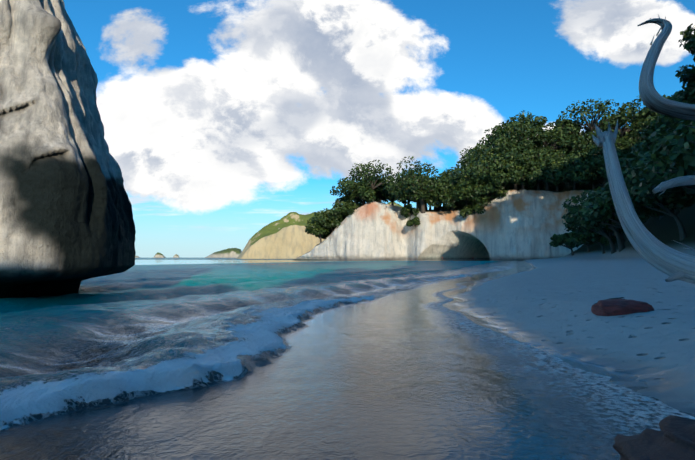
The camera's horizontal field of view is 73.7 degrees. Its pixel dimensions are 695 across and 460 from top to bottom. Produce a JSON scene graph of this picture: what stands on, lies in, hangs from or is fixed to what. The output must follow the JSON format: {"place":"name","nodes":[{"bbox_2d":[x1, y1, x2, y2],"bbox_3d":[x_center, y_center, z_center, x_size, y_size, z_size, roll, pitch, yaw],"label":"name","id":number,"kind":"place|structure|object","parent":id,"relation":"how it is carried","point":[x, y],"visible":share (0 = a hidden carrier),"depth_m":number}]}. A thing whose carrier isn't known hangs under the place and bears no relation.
{"place":"outdoors","nodes":[
{"label":"outdoors","id":0,"kind":"place"},
{"bbox_2d":[0,258,694,459],"bbox_3d":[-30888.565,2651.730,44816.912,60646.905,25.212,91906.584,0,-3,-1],"label":"sea water","id":1,"kind":"structure","parent":0,"point":[205,359],"depth_m":5.41},
{"bbox_2d":[0,0,135,297],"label":"sea stack rock","id":2,"kind":"object","parent":1,"relation":"in","point":[67,224],"visible":0.92,"depth_m":15.13},
{"bbox_2d":[153,252,165,257],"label":"island","id":3,"kind":"structure","parent":1,"relation":"in","point":[158,255],"depth_m":5121.77},
{"bbox_2d":[205,248,241,257],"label":"island","id":4,"kind":"structure","parent":1,"relation":"in","point":[231,253],"depth_m":2528.84},
{"bbox_2d":[235,202,402,258],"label":"headland","id":5,"kind":"structure","parent":1,"relation":"in","point":[286,237],"depth_m":532.93},
{"bbox_2d":[613,415,694,459],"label":"foreground rock","id":6,"kind":"object","parent":1,"relation":"in","point":[673,438],"visible":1,"depth_m":1.52},
{"bbox_2d":[63,0,694,257],"label":"sky","id":7,"kind":"structure","parent":0,"point":[222,120]},
{"bbox_2d":[293,136,640,259],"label":"cliff","id":8,"kind":"structure","parent":0,"point":[522,224],"depth_m":241.37},
{"bbox_2d":[305,94,670,242],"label":"headland trees","id":9,"kind":"object","parent":8,"relation":"on","point":[537,161],"depth_m":235.62},
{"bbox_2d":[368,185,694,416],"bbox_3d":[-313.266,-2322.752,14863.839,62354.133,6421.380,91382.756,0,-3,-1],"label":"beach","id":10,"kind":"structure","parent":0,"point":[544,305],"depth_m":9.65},
{"bbox_2d":[549,23,694,255],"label":"ridge trees","id":11,"kind":"object","parent":10,"relation":"on","point":[662,150],"depth_m":82.64},
{"bbox_2d":[591,299,653,315],"bbox_3d":[5.069,1.496,8.543,1.019,0.425,0.745,0,-3,-1],"label":"rock","id":12,"kind":"object","parent":10,"relation":"on","point":[611,307],"visible":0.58,"depth_m":8.28},
{"bbox_2d":[592,15,694,283],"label":"driftwood tree","id":13,"kind":"object","parent":10,"relation":"on","point":[656,253],"visible":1,"depth_m":4.08}
]}

